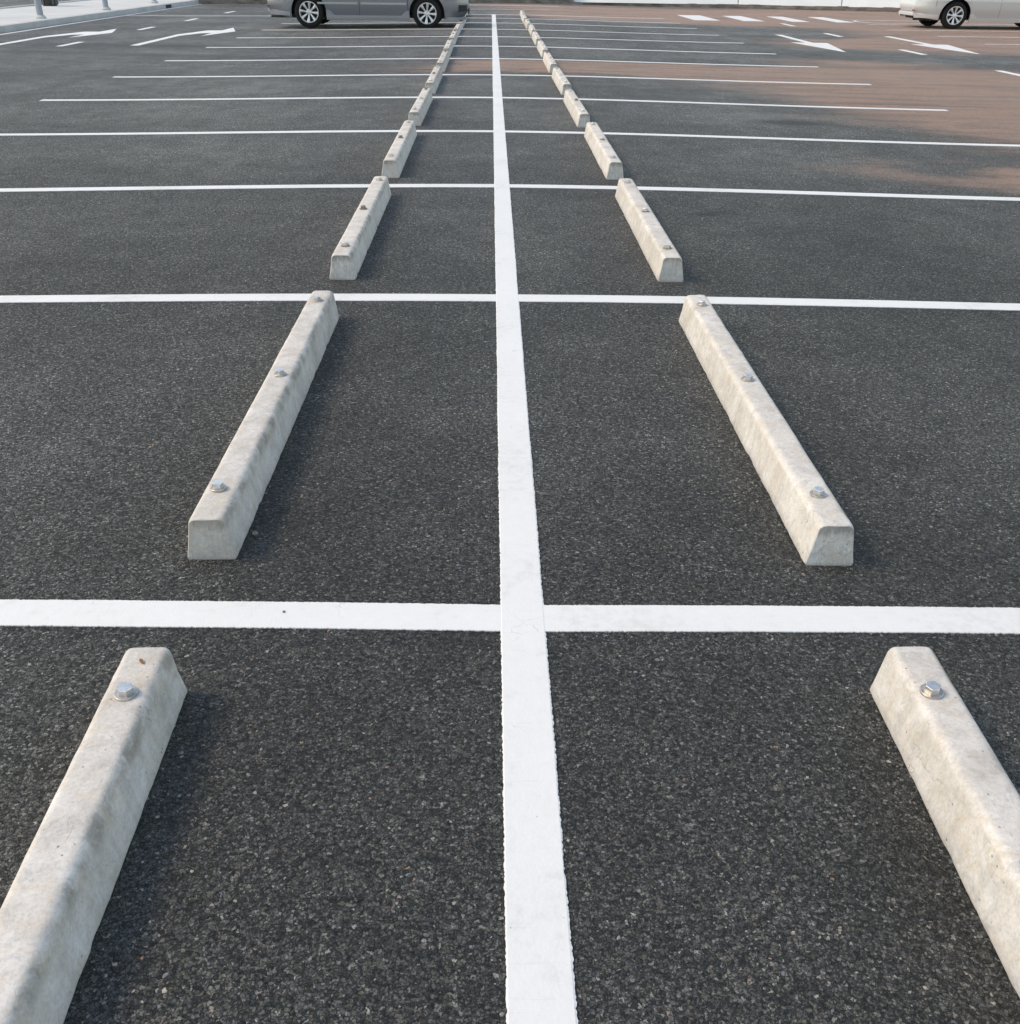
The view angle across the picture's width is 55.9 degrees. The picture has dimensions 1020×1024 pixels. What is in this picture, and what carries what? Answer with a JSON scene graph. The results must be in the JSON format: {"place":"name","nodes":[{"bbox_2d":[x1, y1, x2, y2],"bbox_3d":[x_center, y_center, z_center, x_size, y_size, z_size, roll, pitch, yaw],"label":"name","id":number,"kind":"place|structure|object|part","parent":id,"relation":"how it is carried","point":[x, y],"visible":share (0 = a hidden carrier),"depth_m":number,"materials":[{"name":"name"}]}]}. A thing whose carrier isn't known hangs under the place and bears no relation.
{"place":"outdoors","nodes":[
{"label":"outdoors","id":0,"kind":"place"},
{"bbox_2d":[0,0,186,24],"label":"sidewalk","id":1,"kind":"structure","parent":0,"point":[17,15],"depth_m":25.82,"materials":[{"name":"concrete"}]},
{"bbox_2d":[34,0,46,18],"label":"post","id":2,"kind":"object","parent":1,"relation":"on","point":[39,10],"visible":1,"depth_m":21.76,"materials":[{"name":"white metal"}]},
{"bbox_2d":[41,0,58,5],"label":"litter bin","id":3,"kind":"object","parent":1,"relation":"on","point":[49,2],"visible":1,"depth_m":27.25,"materials":[{"name":"metal"}]},
{"bbox_2d":[102,0,110,9],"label":"post","id":4,"kind":"object","parent":1,"relation":"on","point":[105,5],"visible":1,"depth_m":25.55,"materials":[{"name":"white metal"}]},
{"bbox_2d":[0,0,1019,1023],"bbox_3d":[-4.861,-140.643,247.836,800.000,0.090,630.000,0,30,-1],"label":"asphalt ground","id":5,"kind":"structure","parent":0,"point":[750,837],"depth_m":2.74,"materials":[{"name":"grey asphalt"}]},
{"bbox_2d":[0,0,87,8],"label":"kerb","id":6,"kind":"structure","parent":5,"relation":"on","point":[34,4],"depth_m":27.07,"materials":[{"name":"concrete"}]},
{"bbox_2d":[0,29,115,44],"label":"road arrow","id":7,"kind":"object","parent":5,"relation":"on","point":[93,33],"visible":1,"depth_m":19.27,"materials":[{"name":"paint"}]},
{"bbox_2d":[59,42,81,45],"bbox_3d":[-7.872,-8.380,17.206,0.123,0.005,1.050,0,30,-1],"label":"lane marking","id":8,"kind":"object","parent":5,"relation":"on","point":[70,43],"visible":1,"depth_m":17.20,"materials":[{"name":"paint"}]},
{"bbox_2d":[0,647,186,1023],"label":"wheel stop","id":9,"kind":"object","parent":5,"relation":"on","point":[54,904],"visible":1,"depth_m":1.51,"materials":[{"name":"concrete"}]},
{"bbox_2d":[0,0,198,32],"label":"kerb","id":10,"kind":"structure","parent":5,"relation":"on","point":[5,28],"depth_m":23.52,"materials":[{"name":"concrete"}]},
{"bbox_2d":[0,4,198,34],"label":"painted line","id":11,"kind":"object","parent":5,"relation":"on","point":[90,20],"visible":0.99,"depth_m":23.13,"materials":[{"name":"paint"}]},
{"bbox_2d":[130,28,234,45],"bbox_3d":[-6.468,-9.588,19.334,0.710,0.012,5.316,6,30,8],"label":"road arrow","id":12,"kind":"object","parent":5,"relation":"on","point":[211,32],"visible":1,"depth_m":19.84,"materials":[{"name":"paint"}]},
{"bbox_2d":[188,291,338,559],"bbox_3d":[-0.757,-0.406,3.171,0.127,0.138,1.871,0,30,-1],"label":"wheel stop","id":13,"kind":"object","parent":5,"relation":"on","point":[222,518],"visible":1,"depth_m":2.77,"materials":[{"name":"concrete"}]},
{"bbox_2d":[329,176,390,279],"bbox_3d":[-0.798,-1.610,5.270,0.128,0.138,1.871,0,30,-1],"label":"wheel stop","id":14,"kind":"object","parent":5,"relation":"on","point":[350,252],"visible":1,"depth_m":4.90,"materials":[{"name":"concrete"}]},
{"bbox_2d":[267,0,469,27],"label":"sedan car","id":15,"kind":"object","parent":5,"relation":"on","point":[422,13],"visible":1,"depth_m":21.25,"materials":[{"name":"grey paint"}]},
{"bbox_3d":[-3.787,-11.300,21.056,0.936,0.700,0.072,0,30,-1],"label":"door","id":16,"kind":"part","parent":15,"relation":"part of","materials":[{"name":"grey paint"}]},
{"bbox_3d":[-2.783,-11.285,21.081,1.056,0.674,0.066,0,30,-1],"label":"door","id":17,"kind":"part","parent":15,"relation":"part of","materials":[{"name":"grey paint"}]},
{"bbox_2d":[127,14,663,18],"bbox_3d":[-2.948,-13.725,26.561,14.710,0.094,0.335,-3,30,-7],"label":"painted line","id":18,"kind":"object","parent":5,"relation":"on","point":[501,14],"visible":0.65,"depth_m":26.84,"materials":[{"name":"paint"}]},
{"bbox_2d":[382,120,416,177],"bbox_3d":[-0.838,-2.820,7.378,0.127,0.138,1.871,0,30,-1],"label":"wheel stop","id":19,"kind":"object","parent":5,"relation":"on","point":[395,159],"visible":1,"depth_m":7.00,"materials":[{"name":"concrete"}]},
{"bbox_2d":[408,87,432,125],"bbox_3d":[-0.877,-4.018,9.466,0.127,0.138,1.871,0,30,-1],"label":"wheel stop","id":20,"kind":"object","parent":5,"relation":"on","point":[419,109],"visible":0.98,"depth_m":9.12,"materials":[{"name":"concrete"}]},
{"bbox_2d":[425,66,442,93],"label":"wheel stop","id":21,"kind":"object","parent":5,"relation":"on","point":[434,79],"visible":1,"depth_m":11.24,"materials":[{"name":"concrete"}]},
{"bbox_2d":[436,50,449,71],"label":"wheel stop","id":22,"kind":"object","parent":5,"relation":"on","point":[443,61],"visible":0.98,"depth_m":13.33,"materials":[{"name":"concrete"}]},
{"bbox_2d":[443,39,453,56],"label":"wheel stop","id":23,"kind":"object","parent":5,"relation":"on","point":[449,47],"visible":0.9,"depth_m":15.46,"materials":[{"name":"concrete"}]},
{"bbox_2d":[449,30,457,44],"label":"wheel stop","id":24,"kind":"object","parent":5,"relation":"on","point":[454,36],"visible":0.94,"depth_m":17.47,"materials":[{"name":"concrete"}]},
{"bbox_2d":[453,23,461,35],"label":"wheel stop","id":25,"kind":"object","parent":5,"relation":"on","point":[457,28],"visible":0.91,"depth_m":19.62,"materials":[{"name":"concrete"}]},
{"bbox_2d":[458,20,464,27],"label":"wheel stop","id":26,"kind":"object","parent":5,"relation":"on","point":[462,22],"visible":0.6,"depth_m":21.41,"materials":[{"name":"concrete"}]},
{"bbox_2d":[206,46,768,53],"bbox_3d":[-0.298,-8.125,16.843,9.990,0.077,0.116,0,30,-1],"label":"painted line","id":27,"kind":"object","parent":5,"relation":"on","point":[498,46],"visible":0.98,"depth_m":16.81,"materials":[{"name":"paint"}]},
{"bbox_2d":[281,22,696,28],"bbox_3d":[-0.483,-11.779,23.211,10.052,0.078,0.206,0,30,-1],"label":"painted line","id":28,"kind":"object","parent":5,"relation":"on","point":[477,22],"visible":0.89,"depth_m":23.17,"materials":[{"name":"paint"}]},
{"bbox_2d":[165,58,815,66],"bbox_3d":[-0.216,-6.891,14.693,9.993,0.077,0.116,-1,30,-2],"label":"painted line","id":29,"kind":"object","parent":5,"relation":"on","point":[484,58],"visible":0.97,"depth_m":14.65,"materials":[{"name":"paint"}]},
{"bbox_2d":[112,74,870,84],"bbox_3d":[-0.175,-5.700,12.616,9.951,0.077,0.108,0,30,-2],"label":"painted line","id":30,"kind":"object","parent":5,"relation":"on","point":[477,74],"visible":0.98,"depth_m":12.58,"materials":[{"name":"paint"}]},
{"bbox_2d":[39,97,947,110],"bbox_3d":[-0.134,-4.486,10.500,9.891,0.076,0.165,0,30,-1],"label":"painted line","id":31,"kind":"object","parent":5,"relation":"on","point":[483,97],"visible":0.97,"depth_m":10.48,"materials":[{"name":"paint"}]},
{"bbox_2d":[492,14,501,90],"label":"painted line","id":32,"kind":"object","parent":5,"relation":"on","point":[496,71],"visible":1,"depth_m":14.60,"materials":[{"name":"paint"}]},
{"bbox_2d":[273,36,727,42],"bbox_3d":[-0.339,-9.348,18.974,10.034,0.077,0.171,0,30,-2],"label":"painted line","id":33,"kind":"object","parent":5,"relation":"on","point":[482,36],"visible":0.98,"depth_m":18.91,"materials":[{"name":"paint"}]},
{"bbox_2d":[493,91,516,270],"bbox_3d":[-0.082,-3.004,7.845,0.106,0.006,7.400,0,30,-1],"label":"painted line","id":34,"kind":"object","parent":5,"relation":"on","point":[505,258],"visible":1,"depth_m":6.06,"materials":[{"name":"paint"}]},
{"bbox_2d":[0,599,1019,633],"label":"painted line","id":35,"kind":"object","parent":5,"relation":"on","point":[480,617],"visible":1,"depth_m":2.19,"materials":[{"name":"paint"}]},
{"bbox_2d":[0,294,1019,310],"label":"painted line","id":36,"kind":"object","parent":5,"relation":"on","point":[521,298],"visible":0.94,"depth_m":4.27,"materials":[{"name":"paint"}]},
{"bbox_2d":[0,184,1019,200],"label":"painted line","id":37,"kind":"object","parent":5,"relation":"on","point":[511,186],"visible":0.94,"depth_m":6.37,"materials":[{"name":"paint"}]},
{"bbox_2d":[0,130,1019,146],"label":"painted line","id":38,"kind":"object","parent":5,"relation":"on","point":[506,131],"visible":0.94,"depth_m":8.42,"materials":[{"name":"paint"}]},
{"bbox_2d":[521,14,527,22],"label":"wheel stop","id":39,"kind":"object","parent":5,"relation":"on","point":[523,17],"visible":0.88,"depth_m":23.74,"materials":[{"name":"concrete"}]},
{"bbox_2d":[524,18,530,28],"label":"wheel stop","id":40,"kind":"object","parent":5,"relation":"on","point":[527,23],"visible":0.9,"depth_m":21.54,"materials":[{"name":"concrete"}]},
{"bbox_2d":[345,29,718,35],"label":"painted line","id":41,"kind":"object","parent":5,"relation":"on","point":[519,29],"visible":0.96,"depth_m":21.02,"materials":[{"name":"paint"}]},
{"bbox_2d":[528,24,535,35],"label":"wheel stop","id":42,"kind":"object","parent":5,"relation":"on","point":[531,29],"visible":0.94,"depth_m":19.76,"materials":[{"name":"concrete"}]},
{"bbox_2d":[495,270,577,1023],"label":"painted line","id":43,"kind":"object","parent":5,"relation":"on","point":[540,984],"visible":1,"depth_m":1.83,"materials":[{"name":"paint"}]},
{"bbox_2d":[532,31,540,45],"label":"wheel stop","id":44,"kind":"object","parent":5,"relation":"on","point":[536,38],"visible":0.94,"depth_m":17.52,"materials":[{"name":"concrete"}]},
{"bbox_2d":[537,40,548,57],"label":"wheel stop","id":45,"kind":"object","parent":5,"relation":"on","point":[541,47],"visible":0.94,"depth_m":15.47,"materials":[{"name":"concrete"}]},
{"bbox_2d":[198,0,900,11],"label":"boundary wall","id":46,"kind":"structure","parent":5,"relation":"on","point":[870,5],"depth_m":34.41,"materials":[{"name":"concrete"}]},
{"bbox_2d":[543,51,556,72],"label":"wheel stop","id":47,"kind":"object","parent":5,"relation":"on","point":[550,63],"visible":0.98,"depth_m":13.39,"materials":[{"name":"concrete"}]},
{"bbox_2d":[552,67,571,94],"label":"wheel stop","id":48,"kind":"object","parent":5,"relation":"on","point":[561,81],"visible":0.98,"depth_m":11.27,"materials":[{"name":"concrete"}]},
{"bbox_2d":[563,89,589,127],"bbox_3d":[0.652,-4.010,9.489,0.127,0.138,1.871,0,30,-1],"label":"wheel stop","id":49,"kind":"object","parent":5,"relation":"on","point":[579,113],"visible":0.98,"depth_m":9.14,"materials":[{"name":"concrete"}]},
{"bbox_2d":[507,18,658,22],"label":"painted line","id":50,"kind":"object","parent":5,"relation":"on","point":[583,20],"visible":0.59,"depth_m":25.17,"materials":[{"name":"paint"}]},
{"bbox_2d":[584,122,622,179],"bbox_3d":[0.713,-2.821,7.418,0.128,0.138,1.871,0,30,-1],"label":"wheel stop","id":51,"kind":"object","parent":5,"relation":"on","point":[609,162],"visible":1,"depth_m":7.05,"materials":[{"name":"concrete"}]},
{"bbox_2d":[615,178,683,281],"bbox_3d":[0.745,-1.607,5.302,0.127,0.138,1.871,0,30,-1],"label":"wheel stop","id":52,"kind":"object","parent":5,"relation":"on","point":[662,255],"visible":1,"depth_m":4.95,"materials":[{"name":"concrete"}]},
{"bbox_2d":[679,15,719,20],"bbox_3d":[5.505,-14.505,28.194,0.723,0.010,2.950,0,30,-1],"label":"crosswalk bar","id":53,"kind":"object","parent":5,"relation":"on","point":[696,17],"visible":1,"depth_m":28.18,"materials":[{"name":"paint"}]},
{"bbox_2d":[725,16,760,20],"bbox_3d":[6.836,-14.497,28.224,0.584,0.007,2.950,0,30,-1],"label":"crosswalk bar","id":54,"kind":"object","parent":5,"relation":"on","point":[742,18],"visible":0.99,"depth_m":28.17,"materials":[{"name":"paint"}]},
{"bbox_2d":[679,295,853,565],"bbox_3d":[0.783,-0.391,3.181,0.127,0.138,1.871,0,30,-1],"label":"wheel stop","id":55,"kind":"object","parent":5,"relation":"on","point":[816,522],"visible":1,"depth_m":2.79,"materials":[{"name":"concrete"}]},
{"bbox_2d":[766,16,807,21],"bbox_3d":[8.155,-14.492,28.253,0.503,0.006,2.950,0,30,-1],"label":"crosswalk bar","id":56,"kind":"object","parent":5,"relation":"on","point":[788,19],"visible":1,"depth_m":28.06,"materials":[{"name":"paint"}]},
{"bbox_2d":[778,35,844,51],"bbox_3d":[6.131,-9.637,19.728,0.742,0.010,4.800,0,30,-1],"label":"road arrow","id":57,"kind":"object","parent":5,"relation":"on","point":[825,46],"visible":1,"depth_m":19.24,"materials":[{"name":"paint"}]},
{"bbox_2d":[810,17,853,22],"bbox_3d":[9.425,-14.489,28.280,0.484,0.005,2.950,0,30,-1],"label":"crosswalk bar","id":58,"kind":"object","parent":5,"relation":"on","point":[830,19],"visible":1,"depth_m":28.32,"materials":[{"name":"paint"}]},
{"bbox_2d":[902,50,926,54],"bbox_3d":[7.507,-8.574,17.915,0.122,0.005,1.150,0,30,-1],"label":"lane marking","id":59,"kind":"object","parent":5,"relation":"on","point":[914,52],"visible":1,"depth_m":17.82,"materials":[{"name":"paint"}]},
{"bbox_2d":[884,36,977,53],"bbox_3d":[8.621,-9.627,19.782,0.746,0.007,4.800,0,30,-1],"label":"road arrow","id":60,"kind":"object","parent":5,"relation":"on","point":[948,47],"visible":1,"depth_m":19.30,"materials":[{"name":"paint"}]},
{"bbox_2d":[854,20,1009,24],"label":"painted line","id":61,"kind":"object","parent":5,"relation":"on","point":[919,23],"visible":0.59,"depth_m":27.09,"materials":[{"name":"paint"}]},
{"bbox_2d":[870,646,1019,997],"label":"wheel stop","id":62,"kind":"object","parent":5,"relation":"on","point":[968,792],"visible":1,"depth_m":1.65,"materials":[{"name":"concrete"}]},
{"bbox_2d":[898,0,1019,28],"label":"sedan car","id":63,"kind":"object","parent":5,"relation":"on","point":[951,14],"visible":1,"depth_m":24.63,"materials":[{"name":"silver metal"}]},
{"bbox_3d":[12.049,-12.980,24.463,0.936,0.700,0.064,0,30,-1],"label":"door","id":64,"kind":"part","parent":63,"relation":"part of","materials":[{"name":"silver metal"}]},
{"bbox_3d":[13.053,-12.966,24.489,1.056,0.674,0.056,0,30,-1],"label":"door","id":65,"kind":"part","parent":63,"relation":"part of","materials":[{"name":"silver metal"}]},
{"bbox_2d":[925,30,1019,31],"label":"painted line","id":66,"kind":"object","parent":5,"relation":"on","point":[952,30],"visible":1,"depth_m":24.16,"materials":[{"name":"paint"}]},
{"bbox_2d":[938,36,1019,37],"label":"painted line","id":67,"kind":"object","parent":5,"relation":"on","point":[962,36],"visible":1,"depth_m":22.10,"materials":[{"name":"paint"}]},
{"bbox_2d":[995,70,1019,75],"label":"lane marking","id":68,"kind":"object","parent":5,"relation":"on","point":[1008,72],"visible":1,"depth_m":14.62,"materials":[{"name":"paint"}]}
]}

